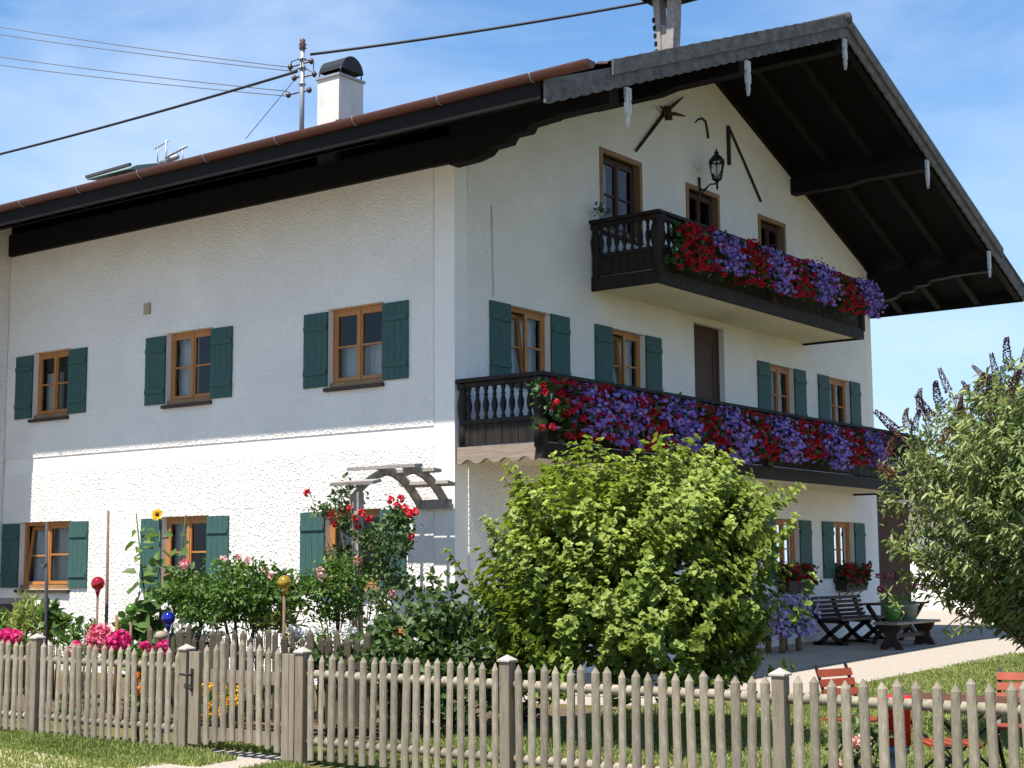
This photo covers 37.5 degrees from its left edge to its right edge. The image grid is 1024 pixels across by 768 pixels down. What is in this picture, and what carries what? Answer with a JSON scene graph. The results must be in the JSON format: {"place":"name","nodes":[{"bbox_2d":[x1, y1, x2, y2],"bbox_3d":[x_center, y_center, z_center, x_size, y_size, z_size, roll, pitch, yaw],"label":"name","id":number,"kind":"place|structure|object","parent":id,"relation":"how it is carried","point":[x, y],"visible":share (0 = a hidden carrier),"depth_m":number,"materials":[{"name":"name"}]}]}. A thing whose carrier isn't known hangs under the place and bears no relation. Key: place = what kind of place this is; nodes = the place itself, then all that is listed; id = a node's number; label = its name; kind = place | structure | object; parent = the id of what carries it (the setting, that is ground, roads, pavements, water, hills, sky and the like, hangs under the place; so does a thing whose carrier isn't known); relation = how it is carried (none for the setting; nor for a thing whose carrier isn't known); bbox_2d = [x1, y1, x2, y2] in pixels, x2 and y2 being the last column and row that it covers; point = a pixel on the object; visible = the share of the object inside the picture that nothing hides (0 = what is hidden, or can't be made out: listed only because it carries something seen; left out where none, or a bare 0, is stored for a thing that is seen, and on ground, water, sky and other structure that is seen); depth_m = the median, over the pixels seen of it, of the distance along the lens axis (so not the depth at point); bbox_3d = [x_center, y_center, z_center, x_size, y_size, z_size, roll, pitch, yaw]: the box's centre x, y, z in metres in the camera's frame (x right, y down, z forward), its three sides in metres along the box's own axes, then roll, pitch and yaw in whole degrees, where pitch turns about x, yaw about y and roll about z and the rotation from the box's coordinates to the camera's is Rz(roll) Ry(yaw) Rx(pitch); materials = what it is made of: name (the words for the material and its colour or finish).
{"place":"outdoors","nodes":[
{"label":"outdoors","id":0,"kind":"place"},
{"bbox_2d":[0,70,297,154],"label":"power cable","id":1,"kind":"object","parent":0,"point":[164,110],"visible":1,"depth_m":30.19,"materials":[{"name":"black plastic"}]},
{"bbox_2d":[99,748,315,767],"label":"gate path","id":2,"kind":"structure","parent":0,"point":[244,758],"depth_m":13.99,"materials":[{"name":"beige concrete"}]},
{"bbox_2d":[179,639,294,760],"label":"garden gate","id":3,"kind":"structure","parent":2,"relation":"on","point":[216,730],"depth_m":14.27,"materials":[{"name":"grey wood"}]},
{"bbox_2d":[0,0,1023,483],"label":"sky","id":4,"kind":"structure","parent":0,"point":[958,65],"materials":[{"name":"blue"}]},
{"bbox_2d":[1,651,1023,767],"bbox_3d":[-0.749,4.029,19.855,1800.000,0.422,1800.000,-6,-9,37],"label":"ground","id":5,"kind":"structure","parent":0,"point":[587,707],"depth_m":15.81,"materials":[{"name":"green plant"}]},
{"bbox_2d":[0,628,30,718],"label":"phlox","id":6,"kind":"object","parent":5,"relation":"on","point":[10,634],"visible":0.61,"depth_m":17.80,"materials":[{"name":"pink plant"}]},
{"bbox_2d":[0,748,85,767],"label":"verge","id":7,"kind":"structure","parent":5,"relation":"on","point":[39,757],"depth_m":14.42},
{"bbox_2d":[0,728,309,767],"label":"verge grass","id":8,"kind":"structure","parent":7,"relation":"on","point":[121,753],"depth_m":14.46,"materials":[{"name":"green plant"}]},
{"bbox_2d":[0,633,195,748],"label":"picket fence","id":9,"kind":"object","parent":5,"relation":"on","point":[36,659],"visible":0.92,"depth_m":15.60,"materials":[{"name":"wood"}]},
{"bbox_2d":[82,622,125,726],"bbox_3d":[-4.655,3.278,16.975,0.570,1.197,0.776,-1,-7,3],"label":"phlox","id":10,"kind":"object","parent":5,"relation":"on","point":[98,636],"visible":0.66,"depth_m":16.78,"materials":[{"name":"pink plant"}]},
{"bbox_2d":[98,629,141,727],"bbox_3d":[-4.358,3.282,16.749,0.554,1.132,0.720,1,-7,-9],"label":"phlox","id":11,"kind":"object","parent":5,"relation":"on","point":[123,641],"visible":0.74,"depth_m":16.59,"materials":[{"name":"pink plant"}]},
{"bbox_2d":[131,639,176,730],"bbox_3d":[-3.907,3.294,16.466,0.513,1.033,0.925,2,-7,-16],"label":"phlox","id":12,"kind":"object","parent":5,"relation":"on","point":[161,644],"visible":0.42,"depth_m":16.33,"materials":[{"name":"pink plant"}]},
{"bbox_2d":[201,682,255,727],"bbox_3d":[-2.970,3.384,15.557,1.092,0.633,0.741,-23,-23,72],"label":"marigold patch","id":13,"kind":"object","parent":5,"relation":"on","point":[227,702],"visible":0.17,"depth_m":15.42,"materials":[{"name":"orange plant"}]},
{"bbox_2d":[2,676,631,743],"bbox_3d":[-6.423,4.296,20.933,17.600,0.099,3.550,-6,-9,37],"label":"garden bed","id":14,"kind":"object","parent":5,"relation":"on","point":[563,714],"visible":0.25,"depth_m":17.07,"materials":[{"name":"soil"}]},
{"bbox_2d":[0,587,68,696],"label":"garden plant","id":15,"kind":"object","parent":14,"relation":"on","point":[27,615],"visible":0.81,"depth_m":20.10,"materials":[{"name":"green plant"}]},
{"bbox_2d":[40,522,47,696],"bbox_3d":[-6.179,3.030,19.918,0.222,2.415,0.056,-6,-9,37],"label":"garden stake","id":16,"kind":"object","parent":14,"relation":"on","point":[45,566],"visible":0.77,"depth_m":19.91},
{"bbox_2d":[33,597,83,700],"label":"garden plant","id":17,"kind":"object","parent":14,"relation":"on","point":[57,617],"visible":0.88,"depth_m":19.97,"materials":[{"name":"green plant"}]},
{"bbox_2d":[52,614,95,691],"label":"garden plant","id":18,"kind":"object","parent":14,"relation":"on","point":[75,634],"visible":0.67,"depth_m":18.99,"materials":[{"name":"green plant"}]},
{"bbox_2d":[104,511,109,712],"bbox_3d":[-4.982,2.816,18.540,0.070,2.509,0.045,-6,-9,37],"label":"garden stake","id":19,"kind":"object","parent":14,"relation":"on","point":[107,573],"visible":0.59,"depth_m":18.58,"materials":[{"name":"brown wood"}]},
{"bbox_2d":[111,608,166,710],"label":"garden plant","id":20,"kind":"object","parent":14,"relation":"on","point":[124,621],"visible":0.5,"depth_m":18.43,"materials":[{"name":"green plant"}]},
{"bbox_2d":[122,514,159,712],"bbox_3d":[-4.465,2.797,18.401,0.806,2.436,0.549,-6,-9,37],"label":"sunflower","id":21,"kind":"object","parent":14,"relation":"on","point":[143,625],"visible":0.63,"depth_m":18.44,"materials":[{"name":"green plant"}]},
{"bbox_2d":[135,508,176,681],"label":"sunflower","id":22,"kind":"object","parent":14,"relation":"on","point":[154,561],"visible":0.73,"depth_m":18.45,"materials":[{"name":"green plant"}]},
{"bbox_2d":[151,515,193,684],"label":"sunflower","id":23,"kind":"object","parent":14,"relation":"on","point":[183,551],"visible":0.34,"depth_m":18.40,"materials":[{"name":"green plant"}]},
{"bbox_2d":[165,619,225,647],"bbox_3d":[-3.715,3.376,17.973,1.251,1.164,0.609,-6,-9,37],"label":"daisy patch","id":24,"kind":"object","parent":14,"relation":"on","point":[204,634],"visible":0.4,"depth_m":17.88,"materials":[{"name":"white plant"}]},
{"bbox_2d":[150,547,304,721],"bbox_3d":[-3.230,2.882,17.334,2.080,2.011,1.178,-6,-9,37],"label":"rose bush","id":25,"kind":"object","parent":14,"relation":"on","point":[236,594],"visible":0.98,"depth_m":17.20,"materials":[{"name":"green plant"}]},
{"bbox_2d":[140,624,376,727],"bbox_3d":[-2.836,3.139,16.329,3.600,1.044,0.111,-6,-9,37],"label":"garden fence","id":26,"kind":"object","parent":14,"relation":"on","point":[271,640],"visible":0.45,"depth_m":16.05,"materials":[{"name":"grey wood"}]},
{"bbox_2d":[239,602,310,722],"bbox_3d":[-2.748,3.115,17.167,0.776,1.481,0.760,-6,-9,37],"label":"garden plant","id":27,"kind":"object","parent":14,"relation":"on","point":[267,620],"visible":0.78,"depth_m":17.09,"materials":[{"name":"green plant"}]},
{"bbox_2d":[278,621,373,723],"bbox_3d":[-1.989,3.182,16.567,1.578,1.189,0.765,-4,-8,29],"label":"daisy patch","id":28,"kind":"object","parent":14,"relation":"on","point":[344,635],"visible":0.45,"depth_m":16.51,"materials":[{"name":"white plant"}]},
{"bbox_2d":[286,635,373,735],"bbox_3d":[-1.876,3.156,15.716,0.910,1.065,1.107,3,-8,-25],"label":"garden plant","id":29,"kind":"object","parent":14,"relation":"on","point":[316,654],"visible":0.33,"depth_m":15.59,"materials":[{"name":"green plant"}]},
{"bbox_2d":[294,552,376,639],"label":"garden bush","id":30,"kind":"object","parent":14,"relation":"on","point":[339,593],"visible":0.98,"depth_m":17.15,"materials":[{"name":"green plant"}]},
{"bbox_2d":[303,472,422,651],"bbox_3d":[-1.904,2.558,19.273,1.062,2.934,1.975,6,-9,-40],"label":"climbing rose","id":31,"kind":"object","parent":14,"relation":"on","point":[385,545],"visible":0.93,"depth_m":19.06,"materials":[{"name":"green plant"}]},
{"bbox_2d":[350,634,433,740],"bbox_3d":[-1.191,3.074,15.220,1.077,1.096,0.886,-6,-9,37],"label":"garden plant","id":32,"kind":"object","parent":14,"relation":"on","point":[400,652],"visible":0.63,"depth_m":15.19,"materials":[{"name":"green plant"}]},
{"bbox_2d":[347,565,539,738],"bbox_3d":[-0.703,2.886,15.961,2.402,1.937,1.998,-6,-9,37],"label":"dark shrub","id":33,"kind":"object","parent":14,"relation":"on","point":[440,630],"visible":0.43,"depth_m":15.74,"materials":[{"name":"green plant"}]},
{"bbox_2d":[330,463,454,637],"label":"rose arch","id":34,"kind":"structure","parent":5,"relation":"on","point":[401,478],"depth_m":19.77,"materials":[{"name":"grey wood"}]},
{"bbox_2d":[0,0,1023,684],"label":"farmhouse","id":35,"kind":"object","parent":5,"relation":"on","point":[236,348],"visible":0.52,"depth_m":23.69,"materials":[{"name":"paint"}]},
{"bbox_2d":[14,521,70,592],"bbox_3d":[-7.806,2.920,25.438,1.450,1.185,0.337,-6,-9,37],"label":"window","id":36,"kind":"structure","parent":35,"relation":"in","point":[58,539],"depth_m":25.55,"materials":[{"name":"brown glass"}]},
{"bbox_2d":[27,349,69,422],"bbox_3d":[-7.792,0.039,25.768,1.060,1.205,0.337,-6,-9,37],"label":"window","id":37,"kind":"structure","parent":35,"relation":"in","point":[55,385],"depth_m":25.86,"materials":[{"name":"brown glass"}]},
{"bbox_2d":[160,328,212,408],"bbox_3d":[-5.006,-0.235,23.694,1.130,1.205,0.337,-6,-9,37],"label":"window","id":38,"kind":"structure","parent":35,"relation":"in","point":[189,369],"depth_m":23.83,"materials":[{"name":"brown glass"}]},
{"bbox_2d":[166,516,206,588],"bbox_3d":[-4.963,2.622,23.384,1.070,1.133,0.242,-6,-9,37],"label":"window","id":39,"kind":"structure","parent":35,"relation":"in","point":[190,520],"depth_m":23.58,"materials":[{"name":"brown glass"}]},
{"bbox_2d":[286,38,316,129],"bbox_3d":[-3.879,-5.328,27.733,0.760,2.113,0.332,-6,-9,37],"label":"roof mast","id":40,"kind":"object","parent":35,"relation":"on","point":[302,59],"visible":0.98,"depth_m":27.72,"materials":[{"name":"metal"}]},
{"bbox_2d":[310,2,652,55],"bbox_3d":[-0.565,-6.500,27.523,6.304,0.858,0.052,-1,-7,4],"label":"power cable","id":41,"kind":"object","parent":40,"relation":"attached to","point":[480,30],"visible":1,"depth_m":27.50,"materials":[{"name":"black plastic"}]},
{"bbox_2d":[323,303,383,391],"bbox_3d":[-2.175,-0.512,21.586,1.130,1.205,0.337,-6,-9,37],"label":"window","id":42,"kind":"structure","parent":35,"relation":"in","point":[362,368],"depth_m":21.62,"materials":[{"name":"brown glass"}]},
{"bbox_2d":[330,509,380,594],"bbox_3d":[-2.180,2.368,21.250,1.130,1.185,0.337,-6,-9,37],"label":"window","id":43,"kind":"structure","parent":35,"relation":"in","point":[373,512],"depth_m":21.52,"materials":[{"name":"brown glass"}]},
{"bbox_2d":[508,307,551,391],"bbox_3d":[0.173,-0.496,21.845,0.337,1.165,1.060,-6,-9,37],"label":"window","id":44,"kind":"structure","parent":35,"relation":"in","point":[522,327],"depth_m":21.96,"materials":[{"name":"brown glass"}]},
{"bbox_2d":[599,146,643,245],"bbox_3d":[1.662,-2.975,24.172,0.337,1.395,1.240,-6,-9,37],"label":"window","id":45,"kind":"structure","parent":35,"relation":"in","point":[603,161],"depth_m":24.22,"materials":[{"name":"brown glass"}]},
{"bbox_2d":[613,330,639,386],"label":"window","id":46,"kind":"structure","parent":35,"relation":"in","point":[621,346],"depth_m":24.08,"materials":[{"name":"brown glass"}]},
{"bbox_2d":[635,97,684,151],"bbox_3d":[2.491,-4.341,25.193,0.108,1.284,1.558,-6,-9,37],"label":"wooden fork","id":47,"kind":"object","parent":35,"relation":"hanging from","point":[667,113],"visible":1,"depth_m":25.34,"materials":[{"name":"brown wood"}]},
{"bbox_2d":[685,182,719,229],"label":"window","id":48,"kind":"structure","parent":35,"relation":"in","point":[716,198],"depth_m":26.42,"materials":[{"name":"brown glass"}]},
{"bbox_2d":[694,324,719,400],"bbox_3d":[3.305,0.199,26.006,0.060,2.410,1.040,-6,-9,37],"label":"balcony door","id":49,"kind":"structure","parent":35,"relation":"in","point":[706,340],"depth_m":26.16,"materials":[{"name":"brown wood"}]},
{"bbox_2d":[698,148,724,196],"bbox_3d":[3.449,-3.670,26.052,0.515,0.800,0.270,-6,-9,37],"label":"wall lantern","id":50,"kind":"object","parent":35,"relation":"attached to","point":[716,158],"depth_m":25.99,"materials":[{"name":"black metal"}]},
{"bbox_2d":[726,125,761,201],"bbox_3d":[4.251,-4.015,27.564,0.072,1.185,1.244,-6,-9,37],"label":"threshing flail","id":51,"kind":"object","parent":35,"relation":"attached to","point":[729,132],"visible":1,"depth_m":27.27,"materials":[{"name":"brown wood"}]},
{"bbox_2d":[584,384,926,449],"bbox_3d":[4.391,0.637,24.585,0.180,0.180,11.950,-6,-9,37],"label":"flower trough","id":52,"kind":"object","parent":35,"relation":"attached to","point":[897,442],"visible":0.15,"depth_m":24.48,"materials":[{"name":"brown wood"}]},
{"bbox_2d":[526,376,620,445],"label":"geranium plant","id":53,"kind":"object","parent":52,"relation":"in","point":[559,391],"visible":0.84,"depth_m":19.35,"materials":[{"name":"red plant"}]},
{"bbox_2d":[556,379,632,440],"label":"petunia plant","id":54,"kind":"object","parent":52,"relation":"in","point":[592,429],"visible":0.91,"depth_m":19.71,"materials":[{"name":"purple plant"}]},
{"bbox_2d":[555,383,653,443],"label":"geranium plant","id":55,"kind":"object","parent":52,"relation":"in","point":[604,398],"visible":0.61,"depth_m":20.10,"materials":[{"name":"red plant"}]},
{"bbox_2d":[588,383,655,447],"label":"petunia plant","id":56,"kind":"object","parent":52,"relation":"in","point":[623,441],"visible":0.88,"depth_m":20.42,"materials":[{"name":"purple plant"}]},
{"bbox_2d":[606,393,701,454],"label":"geranium plant","id":57,"kind":"object","parent":52,"relation":"in","point":[662,426],"visible":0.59,"depth_m":20.92,"materials":[{"name":"red plant"}]},
{"bbox_2d":[643,392,722,451],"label":"petunia plant","id":58,"kind":"object","parent":52,"relation":"in","point":[680,424],"visible":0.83,"depth_m":21.56,"materials":[{"name":"purple plant"}]},
{"bbox_2d":[673,401,745,456],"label":"geranium plant","id":59,"kind":"object","parent":52,"relation":"in","point":[712,421],"visible":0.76,"depth_m":22.25,"materials":[{"name":"red plant"}]},
{"bbox_2d":[709,402,764,464],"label":"petunia plant","id":60,"kind":"object","parent":52,"relation":"in","point":[739,435],"visible":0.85,"depth_m":22.84,"materials":[{"name":"purple plant"}]},
{"bbox_2d":[723,409,792,465],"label":"geranium plant","id":61,"kind":"object","parent":52,"relation":"in","point":[767,451],"visible":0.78,"depth_m":23.50,"materials":[{"name":"red plant"}]},
{"bbox_2d":[758,412,814,464],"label":"petunia plant","id":62,"kind":"object","parent":52,"relation":"in","point":[793,451],"visible":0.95,"depth_m":24.15,"materials":[{"name":"purple plant"}]},
{"bbox_2d":[782,418,841,463],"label":"geranium plant","id":63,"kind":"object","parent":52,"relation":"in","point":[814,431],"visible":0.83,"depth_m":24.87,"materials":[{"name":"red plant"}]},
{"bbox_2d":[812,420,858,471],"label":"petunia plant","id":64,"kind":"object","parent":52,"relation":"in","point":[836,463],"visible":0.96,"depth_m":25.56,"materials":[{"name":"purple plant"}]},
{"bbox_2d":[821,427,883,469],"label":"geranium plant","id":65,"kind":"object","parent":52,"relation":"in","point":[858,460],"visible":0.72,"depth_m":26.25,"materials":[{"name":"red plant"}]},
{"bbox_2d":[856,427,896,467],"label":"petunia plant","id":66,"kind":"object","parent":52,"relation":"in","point":[877,448],"visible":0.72,"depth_m":26.90,"materials":[{"name":"purple plant"}]},
{"bbox_2d":[758,214,785,252],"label":"window","id":67,"kind":"structure","parent":35,"relation":"in","point":[767,228],"depth_m":28.45,"materials":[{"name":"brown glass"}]},
{"bbox_2d":[682,222,870,294],"bbox_3d":[4.645,-2.055,25.567,0.180,0.180,6.630,-6,-9,37],"label":"flower trough","id":68,"kind":"object","parent":35,"relation":"attached to","point":[808,266],"visible":0.19,"depth_m":25.16,"materials":[{"name":"brown wood"}]},
{"bbox_2d":[663,219,733,281],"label":"geranium plant","id":69,"kind":"object","parent":68,"relation":"in","point":[698,256],"visible":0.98,"depth_m":22.66,"materials":[{"name":"red plant"}]},
{"bbox_2d":[699,228,759,278],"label":"petunia plant","id":70,"kind":"object","parent":68,"relation":"in","point":[730,249],"visible":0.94,"depth_m":23.45,"materials":[{"name":"purple plant"}]},
{"bbox_2d":[713,238,789,290],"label":"geranium plant","id":71,"kind":"object","parent":68,"relation":"in","point":[757,261],"visible":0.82,"depth_m":24.16,"materials":[{"name":"red plant"}]},
{"bbox_2d":[755,244,802,296],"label":"petunia plant","id":72,"kind":"object","parent":68,"relation":"in","point":[780,272],"visible":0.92,"depth_m":24.77,"materials":[{"name":"purple plant"}]},
{"bbox_2d":[769,255,826,305],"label":"geranium plant","id":73,"kind":"object","parent":68,"relation":"in","point":[803,289],"visible":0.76,"depth_m":25.43,"materials":[{"name":"red plant"}]},
{"bbox_2d":[800,257,845,306],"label":"petunia plant","id":74,"kind":"object","parent":68,"relation":"in","point":[825,298],"visible":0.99,"depth_m":26.13,"materials":[{"name":"purple plant"}]},
{"bbox_2d":[815,270,871,318],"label":"geranium plant","id":75,"kind":"object","parent":68,"relation":"in","point":[851,301],"visible":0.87,"depth_m":26.95,"materials":[{"name":"red plant"}]},
{"bbox_2d":[851,275,887,318],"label":"petunia plant","id":76,"kind":"object","parent":68,"relation":"in","point":[869,292],"visible":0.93,"depth_m":27.68,"materials":[{"name":"purple plant"}]},
{"bbox_2d":[770,365,789,412],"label":"window","id":77,"kind":"structure","parent":35,"relation":"in","point":[777,371],"depth_m":28.42,"materials":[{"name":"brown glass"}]},
{"bbox_2d":[775,519,794,583],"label":"window","id":78,"kind":"structure","parent":35,"relation":"in","point":[788,552],"depth_m":27.99,"materials":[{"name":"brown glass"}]},
{"bbox_2d":[778,581,812,599],"bbox_3d":[5.190,3.801,27.631,0.245,0.387,0.960,-6,-9,37],"label":"window box","id":79,"kind":"object","parent":35,"relation":"attached to","point":[793,587],"visible":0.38,"depth_m":27.33,"materials":[{"name":"black metal"}]},
{"bbox_2d":[777,559,822,586],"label":"geranium plant","id":80,"kind":"object","parent":79,"relation":"in","point":[798,572],"visible":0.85,"depth_m":27.50,"materials":[{"name":"red plant"}]},
{"bbox_2d":[829,378,845,422],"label":"window","id":81,"kind":"structure","parent":35,"relation":"in","point":[834,383],"depth_m":30.34,"materials":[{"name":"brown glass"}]},
{"bbox_2d":[833,522,849,581],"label":"window","id":82,"kind":"structure","parent":35,"relation":"in","point":[841,542],"depth_m":29.91,"materials":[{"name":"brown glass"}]},
{"bbox_2d":[836,579,866,599],"bbox_3d":[6.655,4.030,29.569,0.245,0.387,0.960,-6,-9,37],"label":"window box","id":83,"kind":"object","parent":35,"relation":"attached to","point":[842,587],"visible":0.81,"depth_m":29.27,"materials":[{"name":"brown wood"}]},
{"bbox_2d":[835,560,873,588],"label":"geranium plant","id":84,"kind":"object","parent":83,"relation":"in","point":[849,572],"visible":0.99,"depth_m":29.41,"materials":[{"name":"red plant"}]},
{"bbox_2d":[442,432,818,726],"bbox_3d":[0.941,1.867,15.034,2.781,2.966,4.100,4,-8,-29],"label":"lime green shrub","id":85,"kind":"object","parent":5,"relation":"on","point":[618,598],"visible":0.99,"depth_m":14.34,"materials":[{"name":"green plant"}]},
{"bbox_2d":[293,647,1023,767],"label":"picket fence","id":86,"kind":"object","parent":5,"relation":"on","point":[510,684],"visible":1,"depth_m":11.78,"materials":[{"name":"wood"}]},
{"bbox_2d":[814,663,878,767],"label":"folding chair","id":87,"kind":"object","parent":5,"relation":"on","point":[848,673],"visible":0.37,"depth_m":12.58,"materials":[{"name":"red wood"}]},
{"bbox_2d":[825,708,893,767],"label":"bedding flower","id":88,"kind":"object","parent":5,"relation":"on","point":[856,741],"visible":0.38,"depth_m":11.15,"materials":[{"name":"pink plant"}]},
{"bbox_2d":[876,695,911,767],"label":"garden chair","id":89,"kind":"object","parent":5,"relation":"on","point":[907,714],"visible":0.26,"depth_m":11.22,"materials":[{"name":"red plastic"}]},
{"bbox_2d":[877,494,929,629],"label":"wooden shed","id":90,"kind":"structure","parent":5,"relation":"on","point":[887,566],"depth_m":32.53,"materials":[{"name":"brown wood"}]},
{"bbox_2d":[867,336,1023,653],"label":"butterfly bush","id":91,"kind":"object","parent":5,"relation":"on","point":[986,581],"visible":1,"depth_m":13.78,"materials":[{"name":"green plant"}]},
{"bbox_2d":[903,692,1019,767],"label":"folding table","id":92,"kind":"object","parent":5,"relation":"on","point":[998,699],"visible":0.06,"depth_m":11.48,"materials":[{"name":"red wood"}]},
{"bbox_2d":[996,667,1023,767],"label":"folding chair","id":93,"kind":"object","parent":5,"relation":"on","point":[1013,676],"visible":0.49,"depth_m":11.96,"materials":[{"name":"red wood"}]},
{"bbox_2d":[465,610,1023,705],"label":"gravel path","id":94,"kind":"structure","parent":0,"point":[987,643],"depth_m":24.15,"materials":[{"name":"beige gravel"}]},
{"bbox_2d":[879,484,1010,609],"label":"outbuilding","id":95,"kind":"structure","parent":94,"relation":"on","point":[938,606],"depth_m":48.09,"materials":[{"name":"paint"}]},
{"bbox_2d":[549,636,977,696],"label":"terrace","id":96,"kind":"structure","parent":0,"point":[810,655],"depth_m":25.19,"materials":[{"name":"grey concrete"}]},
{"bbox_2d":[765,611,801,652],"bbox_3d":[4.636,4.241,25.832,0.367,0.693,1.100,-6,-9,37],"label":"flower stand","id":97,"kind":"object","parent":96,"relation":"on","point":[783,644],"visible":0.48,"depth_m":25.60,"materials":[{"name":"brown wood"}]},
{"bbox_2d":[763,589,828,639],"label":"petunia plant","id":98,"kind":"object","parent":97,"relation":"in","point":[791,602],"visible":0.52,"depth_m":25.57,"materials":[{"name":"purple plant"}]},
{"bbox_2d":[808,595,885,645],"bbox_3d":[6.300,4.383,27.988,0.806,0.899,2.150,-6,-9,37],"label":"slatted bench","id":99,"kind":"object","parent":96,"relation":"on","point":[841,620],"visible":0.78,"depth_m":27.86,"materials":[{"name":"black wood"}]},
{"bbox_2d":[859,601,928,644],"bbox_3d":[7.016,4.367,27.575,0.613,0.739,1.750,-6,-9,37],"label":"garden table","id":100,"kind":"object","parent":96,"relation":"on","point":[880,631],"visible":0.43,"depth_m":27.20,"materials":[{"name":"black wood"}]},
{"bbox_2d":[873,619,940,649],"bbox_3d":[6.927,4.382,26.381,0.450,0.475,1.950,-6,-9,37],"label":"backless bench","id":101,"kind":"object","parent":96,"relation":"on","point":[892,629],"visible":0.99,"depth_m":26.05,"materials":[{"name":"brown wood"}]},
{"bbox_2d":[877,592,905,620],"bbox_3d":[6.591,3.825,26.021,0.513,0.529,0.632,-4,-8,27],"label":"flower pot","id":102,"kind":"object","parent":101,"relation":"on","point":[891,614],"visible":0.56,"depth_m":25.88,"materials":[{"name":"green ceramic"}]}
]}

